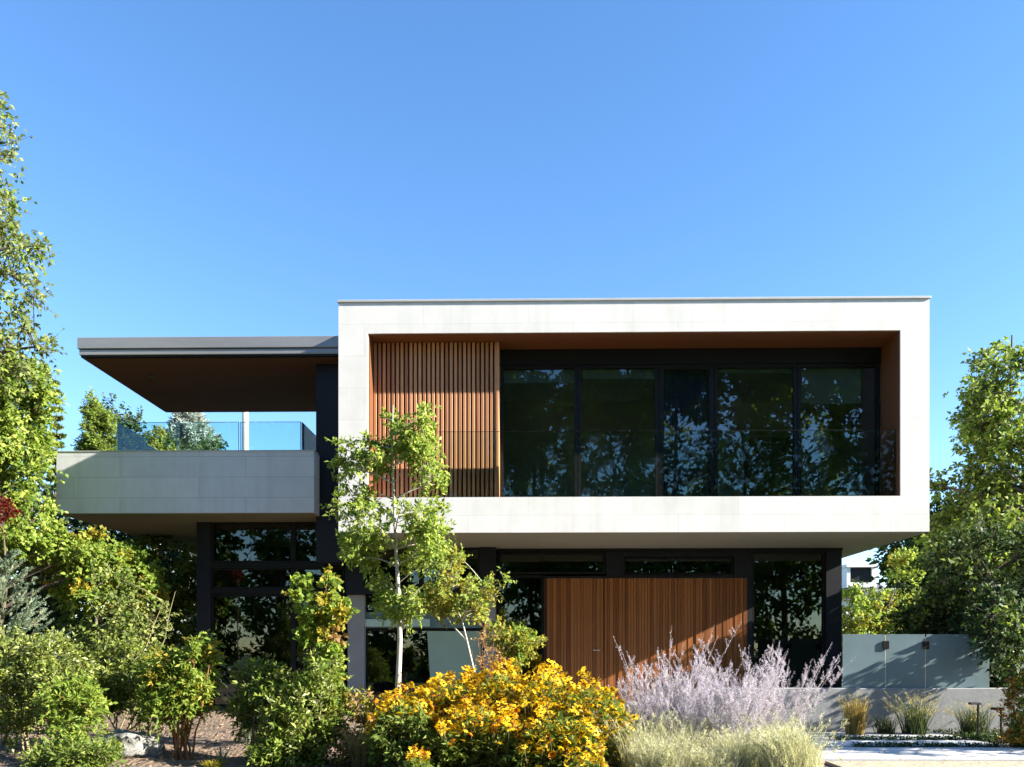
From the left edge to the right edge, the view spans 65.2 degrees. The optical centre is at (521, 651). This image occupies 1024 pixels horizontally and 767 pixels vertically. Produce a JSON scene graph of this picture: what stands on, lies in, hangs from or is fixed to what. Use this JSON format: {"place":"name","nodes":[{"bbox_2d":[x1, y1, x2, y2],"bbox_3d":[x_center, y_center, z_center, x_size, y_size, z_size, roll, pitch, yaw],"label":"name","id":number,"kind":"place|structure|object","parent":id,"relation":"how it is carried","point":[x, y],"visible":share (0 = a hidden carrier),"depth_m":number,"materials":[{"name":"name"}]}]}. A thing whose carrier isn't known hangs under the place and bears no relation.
{"place":"outdoors","nodes":[
{"label":"outdoors","id":0,"kind":"place"},
{"bbox_2d":[242,412,248,449],"bbox_3d":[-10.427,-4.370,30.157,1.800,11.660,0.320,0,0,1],"label":"column","id":1,"kind":"structure","parent":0,"point":[245,430],"depth_m":30.08,"materials":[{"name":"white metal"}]},
{"bbox_2d":[0,664,1023,709],"bbox_3d":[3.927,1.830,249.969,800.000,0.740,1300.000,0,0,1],"label":"ground","id":2,"kind":"structure","parent":0,"point":[143,701],"depth_m":26.25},
{"bbox_2d":[0,543,62,643],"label":"broadleaf tree","id":3,"kind":"object","parent":2,"relation":"on","point":[42,594],"visible":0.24,"depth_m":17.25,"materials":[{"name":"green plant"}]},
{"bbox_2d":[40,380,76,674],"bbox_3d":[-14.089,-3.478,24.238,1.609,9.759,1.596,0,0,17],"label":"conifer tree","id":4,"kind":"object","parent":2,"relation":"on","point":[60,427],"visible":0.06,"depth_m":24.17,"materials":[{"name":"green plant"}]},
{"bbox_2d":[70,385,119,450],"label":"broadleaf tree","id":5,"kind":"object","parent":2,"relation":"on","point":[97,423],"visible":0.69,"depth_m":25.99,"materials":[{"name":"green plant"}]},
{"bbox_2d":[1,426,196,703],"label":"hedge tree","id":6,"kind":"object","parent":2,"relation":"on","point":[76,525],"visible":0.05,"depth_m":21.17,"materials":[{"name":"green plant"}]},
{"bbox_2d":[42,534,196,704],"bbox_3d":[-8.992,-0.797,18.690,4.161,4.566,2.454,0,0,1],"label":"broadleaf tree","id":7,"kind":"object","parent":2,"relation":"on","point":[183,599],"visible":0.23,"depth_m":18.38,"materials":[{"name":"green plant"}]},
{"bbox_2d":[146,424,178,548],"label":"broadleaf tree","id":8,"kind":"object","parent":2,"relation":"on","point":[153,438],"visible":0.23,"depth_m":24.17,"materials":[{"name":"green plant"}]},
{"bbox_2d":[100,392,228,449],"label":"broadleaf tree","id":9,"kind":"object","parent":2,"relation":"on","point":[202,443],"visible":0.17,"depth_m":29.71,"materials":[{"name":"green plant"}]},
{"bbox_2d":[107,412,222,649],"bbox_3d":[-13.371,-4.321,32.139,7.078,11.443,7.138,0,0,1],"label":"conifer tree","id":10,"kind":"object","parent":2,"relation":"on","point":[193,432],"visible":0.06,"depth_m":31.70,"materials":[{"name":"plant"}]},
{"bbox_2d":[0,708,825,766],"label":"garden bed","id":11,"kind":"object","parent":2,"relation":"on","point":[237,749],"visible":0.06,"depth_m":10.29,"materials":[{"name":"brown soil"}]},
{"bbox_2d":[0,496,22,609],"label":"red shrub","id":12,"kind":"object","parent":11,"relation":"on","point":[5,508],"visible":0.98,"depth_m":12.15,"materials":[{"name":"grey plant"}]},
{"bbox_2d":[0,90,67,411],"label":"broadleaf tree","id":13,"kind":"object","parent":11,"relation":"on","point":[8,248],"visible":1,"depth_m":12.85,"materials":[{"name":"green plant"}]},
{"bbox_2d":[0,540,76,744],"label":"blue spruce","id":14,"kind":"object","parent":11,"relation":"on","point":[26,612],"visible":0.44,"depth_m":9.68,"materials":[{"name":"grey plant"}]},
{"bbox_2d":[0,623,102,754],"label":"leafy shrub","id":15,"kind":"object","parent":11,"relation":"on","point":[41,666],"visible":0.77,"depth_m":8.95,"materials":[{"name":"green plant"}]},
{"bbox_2d":[0,345,112,609],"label":"broadleaf tree","id":16,"kind":"object","parent":11,"relation":"on","point":[22,534],"visible":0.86,"depth_m":14.55,"materials":[{"name":"green plant"}]},
{"bbox_2d":[17,733,128,766],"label":"leafy shrub","id":17,"kind":"object","parent":11,"relation":"on","point":[90,754],"visible":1,"depth_m":7.87,"materials":[{"name":"green plant"}]},
{"bbox_2d":[30,666,117,761],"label":"leafy shrub","id":18,"kind":"object","parent":11,"relation":"on","point":[87,698],"visible":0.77,"depth_m":8.37,"materials":[{"name":"green plant"}]},
{"bbox_2d":[37,525,170,679],"bbox_3d":[-7.947,-0.572,15.247,2.358,3.695,1.380,0,0,-16],"label":"broadleaf tree","id":19,"kind":"object","parent":11,"relation":"on","point":[121,555],"visible":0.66,"depth_m":15.11,"materials":[{"name":"green plant"}]},
{"bbox_2d":[60,628,175,731],"bbox_3d":[-4.899,0.469,9.895,1.644,1.529,1.074,0,0,1],"label":"leafy shrub","id":20,"kind":"object","parent":11,"relation":"on","point":[117,676],"visible":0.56,"depth_m":9.67,"materials":[{"name":"green plant"}]},
{"bbox_2d":[63,559,182,728],"bbox_3d":[-6.219,-0.079,12.461,1.659,2.691,1.287,0,0,1],"label":"arching shrub","id":21,"kind":"object","parent":11,"relation":"on","point":[111,626],"visible":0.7,"depth_m":12.34,"materials":[{"name":"green plant"}]},
{"bbox_2d":[91,728,164,757],"bbox_3d":[-4.435,1.087,9.066,0.800,0.451,0.549,0,0,1],"label":"boulder","id":22,"kind":"object","parent":11,"relation":"on","point":[142,744],"visible":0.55,"depth_m":8.91,"materials":[{"name":"grey stone"}]},
{"bbox_2d":[128,626,228,759],"bbox_3d":[-3.922,0.484,9.171,1.134,1.608,1.068,0,0,1],"label":"leafy shrub","id":23,"kind":"object","parent":11,"relation":"on","point":[189,694],"visible":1,"depth_m":9.01,"materials":[{"name":"green plant"}]},
{"bbox_2d":[198,758,232,766],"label":"grass tuft","id":24,"kind":"object","parent":11,"relation":"on","point":[208,763],"visible":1,"depth_m":8.42,"materials":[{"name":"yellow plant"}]},
{"bbox_2d":[214,653,293,756],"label":"leafy shrub","id":25,"kind":"object","parent":11,"relation":"on","point":[243,706],"visible":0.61,"depth_m":9.08,"materials":[{"name":"green plant"}]},
{"bbox_2d":[219,667,298,742],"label":"leafy shrub","id":26,"kind":"object","parent":11,"relation":"on","point":[247,734],"visible":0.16,"depth_m":10.58,"materials":[{"name":"green plant"}]},
{"bbox_2d":[240,649,360,766],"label":"leafy shrub","id":27,"kind":"object","parent":11,"relation":"on","point":[285,728],"visible":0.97,"depth_m":8.54,"materials":[{"name":"green plant"}]},
{"bbox_2d":[279,564,359,749],"bbox_3d":[-2.252,0.149,9.056,0.906,2.321,0.764,0,0,1],"label":"maple sapling","id":28,"kind":"object","parent":11,"relation":"on","point":[332,612],"visible":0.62,"depth_m":8.93,"materials":[{"name":"green plant"}]},
{"bbox_2d":[315,684,384,766],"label":"leafy shrub","id":29,"kind":"object","parent":11,"relation":"on","point":[357,717],"visible":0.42,"depth_m":8.76,"materials":[{"name":"green plant"}]},
{"bbox_2d":[339,727,373,766],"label":"grass tuft","id":30,"kind":"object","parent":11,"relation":"on","point":[358,759],"visible":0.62,"depth_m":8.53,"materials":[{"name":"plant"}]},
{"bbox_2d":[319,402,456,742],"bbox_3d":[-1.751,-1.020,10.423,1.829,4.591,1.394,0,0,1],"label":"young tree","id":31,"kind":"object","parent":11,"relation":"on","point":[413,449],"visible":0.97,"depth_m":10.40,"materials":[{"name":"green plant"}]},
{"bbox_2d":[363,681,447,766],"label":"coneflower plant","id":32,"kind":"object","parent":11,"relation":"on","point":[412,699],"visible":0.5,"depth_m":8.25,"materials":[{"name":"yellow plant"}]},
{"bbox_2d":[399,740,435,766],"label":"coneflower plant","id":33,"kind":"object","parent":11,"relation":"on","point":[417,757],"visible":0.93,"depth_m":7.43,"materials":[{"name":"yellow plant"}]},
{"bbox_2d":[408,665,491,763],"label":"coneflower plant","id":34,"kind":"object","parent":11,"relation":"on","point":[448,691],"visible":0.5,"depth_m":8.43,"materials":[{"name":"yellow plant"}]},
{"bbox_2d":[361,699,561,766],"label":"leafy shrub","id":35,"kind":"object","parent":11,"relation":"on","point":[395,751],"visible":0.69,"depth_m":7.82,"materials":[{"name":"green plant"}]},
{"bbox_2d":[417,543,517,671],"bbox_3d":[-0.652,-0.048,9.791,1.223,2.596,0.885,0,0,17],"label":"layered tree","id":36,"kind":"object","parent":11,"relation":"on","point":[440,590],"visible":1,"depth_m":9.73,"materials":[{"name":"green plant"}]},
{"bbox_2d":[432,691,522,766],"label":"coneflower plant","id":37,"kind":"object","parent":11,"relation":"on","point":[481,716],"visible":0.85,"depth_m":7.80,"materials":[{"name":"yellow plant"}]},
{"bbox_2d":[471,619,509,684],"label":"twiggy shrub","id":38,"kind":"object","parent":11,"relation":"on","point":[488,648],"visible":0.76,"depth_m":10.18,"materials":[{"name":"brown plant"}]},
{"bbox_2d":[458,657,539,763],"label":"coneflower plant","id":39,"kind":"object","parent":11,"relation":"on","point":[496,686],"visible":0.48,"depth_m":8.38,"materials":[{"name":"yellow plant"}]},
{"bbox_2d":[483,615,547,693],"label":"golden shrub","id":40,"kind":"object","parent":11,"relation":"on","point":[525,639],"visible":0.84,"depth_m":10.74,"materials":[{"name":"green plant"}]},
{"bbox_2d":[503,659,585,757],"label":"coneflower plant","id":41,"kind":"object","parent":11,"relation":"on","point":[557,692],"visible":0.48,"depth_m":8.30,"materials":[{"name":"yellow plant"}]},
{"bbox_2d":[513,696,607,766],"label":"coneflower plant","id":42,"kind":"object","parent":11,"relation":"on","point":[587,732],"visible":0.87,"depth_m":7.60,"materials":[{"name":"yellow plant"}]},
{"bbox_2d":[562,742,608,766],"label":"coneflower plant","id":43,"kind":"object","parent":11,"relation":"on","point":[581,760],"visible":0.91,"depth_m":7.18,"materials":[{"name":"yellow plant"}]},
{"bbox_2d":[557,666,638,766],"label":"coneflower plant","id":44,"kind":"object","parent":11,"relation":"on","point":[605,707],"visible":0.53,"depth_m":8.04,"materials":[{"name":"yellow plant"}]},
{"bbox_2d":[593,704,680,766],"bbox_3d":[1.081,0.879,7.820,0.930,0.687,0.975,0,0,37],"label":"meadow grass","id":45,"kind":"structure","parent":11,"relation":"on","point":[626,762],"depth_m":7.79,"materials":[{"name":"plant"}]},
{"bbox_2d":[608,669,694,745],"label":"sage plant","id":46,"kind":"object","parent":11,"relation":"on","point":[641,702],"visible":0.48,"depth_m":8.53,"materials":[{"name":"purple plant"}]},
{"bbox_2d":[624,724,708,766],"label":"meadow grass","id":47,"kind":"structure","parent":11,"relation":"on","point":[646,760],"depth_m":7.32,"materials":[{"name":"plant"}]},
{"bbox_2d":[636,672,715,748],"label":"sage plant","id":48,"kind":"object","parent":11,"relation":"on","point":[687,704],"visible":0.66,"depth_m":8.25,"materials":[{"name":"purple plant"}]},
{"bbox_2d":[613,625,738,735],"bbox_3d":[1.726,0.440,9.096,0.899,1.581,1.466,0,0,44],"label":"sage plant","id":49,"kind":"object","parent":11,"relation":"on","point":[665,672],"visible":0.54,"depth_m":8.92,"materials":[{"name":"purple plant"}]},
{"bbox_2d":[643,715,713,764],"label":"meadow grass","id":50,"kind":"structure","parent":11,"relation":"on","point":[689,732],"depth_m":7.99,"materials":[{"name":"plant"}]},
{"bbox_2d":[633,660,742,746],"bbox_3d":[1.767,0.646,8.749,1.090,1.124,0.725,0,0,-31],"label":"sage plant","id":51,"kind":"object","parent":11,"relation":"on","point":[681,688],"visible":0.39,"depth_m":8.65,"materials":[{"name":"purple plant"}]},
{"bbox_2d":[665,742,750,766],"bbox_3d":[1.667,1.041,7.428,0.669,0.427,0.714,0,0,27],"label":"meadow grass","id":52,"kind":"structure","parent":11,"relation":"on","point":[705,758],"depth_m":7.36,"materials":[{"name":"plant"}]},
{"bbox_2d":[668,658,769,747],"bbox_3d":[2.288,0.656,9.002,1.100,1.206,0.845,0,0,37],"label":"sage plant","id":53,"kind":"object","parent":11,"relation":"on","point":[706,676],"visible":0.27,"depth_m":8.90,"materials":[{"name":"purple plant"}]},
{"bbox_2d":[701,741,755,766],"bbox_3d":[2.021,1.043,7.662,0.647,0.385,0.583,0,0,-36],"label":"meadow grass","id":54,"kind":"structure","parent":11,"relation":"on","point":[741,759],"depth_m":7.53,"materials":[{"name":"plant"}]},
{"bbox_2d":[691,723,767,766],"bbox_3d":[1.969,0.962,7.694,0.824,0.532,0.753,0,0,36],"label":"meadow grass","id":55,"kind":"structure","parent":11,"relation":"on","point":[739,746],"depth_m":7.65,"materials":[{"name":"plant"}]},
{"bbox_2d":[694,670,775,743],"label":"sage plant","id":56,"kind":"object","parent":11,"relation":"on","point":[730,713],"visible":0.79,"depth_m":8.20,"materials":[{"name":"purple plant"}]},
{"bbox_2d":[693,639,796,740],"bbox_3d":[2.459,0.573,8.750,1.046,1.408,1.092,0,0,22],"label":"sage plant","id":57,"kind":"object","parent":11,"relation":"on","point":[773,687],"visible":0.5,"depth_m":8.62,"materials":[{"name":"purple plant"}]},
{"bbox_2d":[741,732,822,766],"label":"meadow grass","id":58,"kind":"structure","parent":11,"relation":"on","point":[757,760],"depth_m":7.54,"materials":[{"name":"plant"}]},
{"bbox_2d":[736,712,850,766],"bbox_3d":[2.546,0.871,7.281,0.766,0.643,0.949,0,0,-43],"label":"meadow grass","id":59,"kind":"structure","parent":11,"relation":"on","point":[810,748],"depth_m":7.21,"materials":[{"name":"plant"}]},
{"bbox_2d":[739,642,854,735],"bbox_3d":[3.043,0.579,8.984,1.177,1.426,0.983,0,0,1],"label":"sage plant","id":60,"kind":"object","parent":11,"relation":"on","point":[797,711],"visible":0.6,"depth_m":8.95,"materials":[{"name":"purple plant"}]},
{"bbox_2d":[802,734,839,766],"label":"meadow grass","id":61,"kind":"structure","parent":11,"relation":"on","point":[819,762],"depth_m":8.06,"materials":[{"name":"plant"}]},
{"bbox_2d":[56,296,930,712],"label":"modern house","id":62,"kind":"structure","parent":2,"relation":"on","point":[638,480],"depth_m":15.85,"materials":[{"name":"stone"}]},
{"bbox_2d":[211,522,292,562],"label":"window","id":63,"kind":"structure","parent":62,"relation":"in","point":[213,524],"depth_m":16.84,"materials":[{"name":"brown metal"}]},
{"bbox_2d":[211,568,292,588],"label":"window","id":64,"kind":"structure","parent":62,"relation":"in","point":[212,569],"depth_m":16.85,"materials":[{"name":"brown metal"}]},
{"bbox_2d":[211,594,292,706],"bbox_3d":[-5.684,-0.034,16.891,1.732,2.367,0.100,0,0,1],"label":"window","id":65,"kind":"structure","parent":62,"relation":"in","point":[213,596],"depth_m":16.85,"materials":[{"name":"brown metal"}]},
{"bbox_2d":[293,522,316,562],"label":"window","id":66,"kind":"structure","parent":62,"relation":"in","point":[295,524],"depth_m":16.83,"materials":[{"name":"brown metal"}]},
{"bbox_2d":[293,568,344,587],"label":"window","id":67,"kind":"structure","parent":62,"relation":"in","point":[294,569],"depth_m":16.82,"materials":[{"name":"brown metal"}]},
{"bbox_2d":[293,594,345,691],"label":"window","id":68,"kind":"structure","parent":62,"relation":"in","point":[341,595],"depth_m":16.83,"materials":[{"name":"brown metal"}]},
{"bbox_2d":[364,548,420,585],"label":"window","id":69,"kind":"structure","parent":62,"relation":"in","point":[365,582],"depth_m":16.54,"materials":[{"name":"brown metal"}]},
{"bbox_2d":[366,629,483,706],"bbox_3d":[-2.046,0.335,16.764,2.485,1.630,0.100,0,0,1],"label":"window","id":70,"kind":"structure","parent":62,"relation":"in","point":[367,630],"depth_m":16.72,"materials":[{"name":"brown metal"}]},
{"bbox_2d":[421,548,479,585],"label":"window","id":71,"kind":"structure","parent":62,"relation":"in","point":[422,578],"depth_m":16.52,"materials":[{"name":"brown metal"}]},
{"bbox_2d":[497,575,543,697],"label":"window","id":72,"kind":"structure","parent":62,"relation":"in","point":[498,576],"depth_m":16.80,"materials":[{"name":"brown metal"}]},
{"bbox_2d":[500,365,577,496],"bbox_3d":[0.325,-4.163,15.322,1.480,2.626,0.100,0,0,1],"label":"window","id":73,"kind":"structure","parent":62,"relation":"in","point":[502,367],"depth_m":15.28,"materials":[{"name":"brown metal"}]},
{"bbox_2d":[498,552,605,574],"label":"window","id":74,"kind":"structure","parent":62,"relation":"in","point":[499,553],"depth_m":16.80,"materials":[{"name":"brown metal"}]},
{"bbox_2d":[547,578,602,696],"bbox_3d":[1.111,-0.280,16.695,1.173,2.519,0.140,0,0,1],"label":"front door","id":75,"kind":"structure","parent":62,"relation":"in","point":[584,595],"depth_m":16.71,"materials":[{"name":"red wood"}]},
{"bbox_2d":[578,365,658,496],"bbox_3d":[1.839,-4.163,15.298,1.533,2.626,0.100,0,0,1],"label":"window","id":76,"kind":"structure","parent":62,"relation":"in","point":[580,367],"depth_m":15.25,"materials":[{"name":"brown metal"}]},
{"bbox_2d":[624,557,732,574],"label":"transom window","id":77,"kind":"structure","parent":62,"relation":"in","point":[731,558],"depth_m":16.74,"materials":[{"name":"brown metal"}]},
{"bbox_2d":[659,364,713,496],"bbox_3d":[3.135,-4.163,15.278,1.045,2.626,0.100,0,0,1],"label":"window","id":78,"kind":"structure","parent":62,"relation":"in","point":[667,367],"depth_m":15.23,"materials":[{"name":"brown metal"}]},
{"bbox_2d":[714,364,796,495],"bbox_3d":[4.447,-4.163,15.257,1.562,2.626,0.100,0,0,1],"label":"window","id":79,"kind":"structure","parent":62,"relation":"in","point":[717,366],"depth_m":15.22,"materials":[{"name":"brown metal"}]},
{"bbox_2d":[752,551,824,687],"bbox_3d":[5.563,-0.500,16.745,1.528,3.200,0.100,0,0,1],"label":"window","id":80,"kind":"structure","parent":62,"relation":"in","point":[822,553],"depth_m":16.71,"materials":[{"name":"brown metal"}]},
{"bbox_2d":[797,363,879,495],"bbox_3d":[6.013,-4.163,15.232,1.554,2.626,0.100,0,0,1],"label":"window","id":81,"kind":"structure","parent":62,"relation":"in","point":[845,365],"depth_m":15.19,"materials":[{"name":"brown metal"}]},
{"bbox_2d":[697,688,1023,733],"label":"garden wall","id":82,"kind":"structure","parent":2,"relation":"on","point":[828,708],"depth_m":13.95,"materials":[{"name":"concrete"}]},
{"bbox_2d":[842,634,988,687],"bbox_3d":[6.915,0.160,14.051,2.554,0.940,0.065,0,0,1],"label":"glass fence","id":83,"kind":"object","parent":82,"relation":"on","point":[914,661],"visible":0.99,"depth_m":14.04,"materials":[{"name":"glass"}]},
{"bbox_2d":[842,564,889,633],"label":"neighbour house","id":84,"kind":"structure","parent":2,"relation":"on","point":[857,573],"depth_m":37.75,"materials":[{"name":"paint"}]},
{"bbox_2d":[850,568,870,581],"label":"window","id":85,"kind":"structure","parent":84,"relation":"in","point":[857,574],"depth_m":37.75,"materials":[{"name":"black glass"}]},
{"bbox_2d":[842,545,925,636],"bbox_3d":[11.035,-0.899,24.973,3.671,4.829,2.463,0,0,1],"label":"broadleaf tree","id":86,"kind":"object","parent":2,"relation":"on","point":[867,610],"visible":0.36,"depth_m":24.58,"materials":[{"name":"green plant"}]},
{"bbox_2d":[880,584,962,633],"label":"broadleaf tree","id":87,"kind":"object","parent":2,"relation":"on","point":[905,604],"visible":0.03,"depth_m":21.88,"materials":[{"name":"green plant"}]},
{"bbox_2d":[863,474,1023,687],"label":"broadleaf tree","id":88,"kind":"object","parent":2,"relation":"on","point":[907,543],"visible":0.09,"depth_m":26.88,"materials":[{"name":"green plant"}]},
{"bbox_2d":[874,510,1023,687],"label":"broadleaf tree","id":89,"kind":"object","parent":2,"relation":"on","point":[992,610],"visible":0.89,"depth_m":15.37,"materials":[{"name":"green plant"}]},
{"bbox_2d":[907,346,1023,590],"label":"broadleaf tree","id":90,"kind":"object","parent":2,"relation":"on","point":[984,435],"visible":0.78,"depth_m":19.03,"materials":[{"name":"green plant"}]},
{"bbox_2d":[959,335,1023,678],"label":"broadleaf tree","id":91,"kind":"object","parent":2,"relation":"on","point":[978,362],"visible":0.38,"depth_m":21.35,"materials":[{"name":"green plant"}]},
{"bbox_2d":[0,0,1023,651],"label":"sky","id":92,"kind":"structure","parent":0,"point":[197,168],"materials":[{"name":"blue"}]},
{"bbox_2d":[821,734,1017,766],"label":"path bed","id":93,"kind":"object","parent":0,"point":[826,765],"depth_m":10.10,"materials":[{"name":"brown stone"}]},
{"bbox_2d":[837,690,874,734],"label":"grass tuft","id":94,"kind":"object","parent":93,"relation":"on","point":[856,715],"visible":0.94,"depth_m":13.23,"materials":[{"name":"plant"}]},
{"bbox_2d":[798,732,967,739],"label":"path slab","id":95,"kind":"structure","parent":93,"relation":"on","point":[879,734],"depth_m":13.29,"materials":[{"name":"grey concrete"}]},
{"bbox_2d":[866,712,900,733],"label":"grass tuft","id":96,"kind":"object","parent":93,"relation":"on","point":[887,729],"visible":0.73,"depth_m":13.40,"materials":[{"name":"green plant"}]},
{"bbox_2d":[809,740,1008,746],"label":"path slab","id":97,"kind":"structure","parent":93,"relation":"on","point":[847,743],"depth_m":12.11,"materials":[{"name":"grey concrete"}]},
{"bbox_2d":[874,688,957,734],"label":"grass tuft","id":98,"kind":"object","parent":93,"relation":"on","point":[915,724],"visible":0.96,"depth_m":13.30,"materials":[{"name":"plant"}]},
{"bbox_2d":[816,747,1023,761],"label":"path slab","id":99,"kind":"structure","parent":93,"relation":"on","point":[925,754],"depth_m":10.69,"materials":[{"name":"grey concrete"}]},
{"bbox_2d":[827,727,1023,747],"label":"ground cover","id":100,"kind":"object","parent":93,"relation":"on","point":[989,737],"visible":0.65,"depth_m":12.49,"materials":[{"name":"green plant"}]},
{"bbox_2d":[942,699,1002,735],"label":"grass tuft","id":101,"kind":"object","parent":93,"relation":"on","point":[970,726],"visible":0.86,"depth_m":13.32,"materials":[{"name":"plant"}]},
{"bbox_2d":[993,662,1023,747],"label":"leafy shrub","id":102,"kind":"object","parent":93,"relation":"on","point":[1015,727],"visible":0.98,"depth_m":11.50,"materials":[{"name":"green plant"}]},
{"bbox_2d":[825,761,1023,766],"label":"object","id":103,"kind":"structure","parent":0,"point":[929,763],"depth_m":9.94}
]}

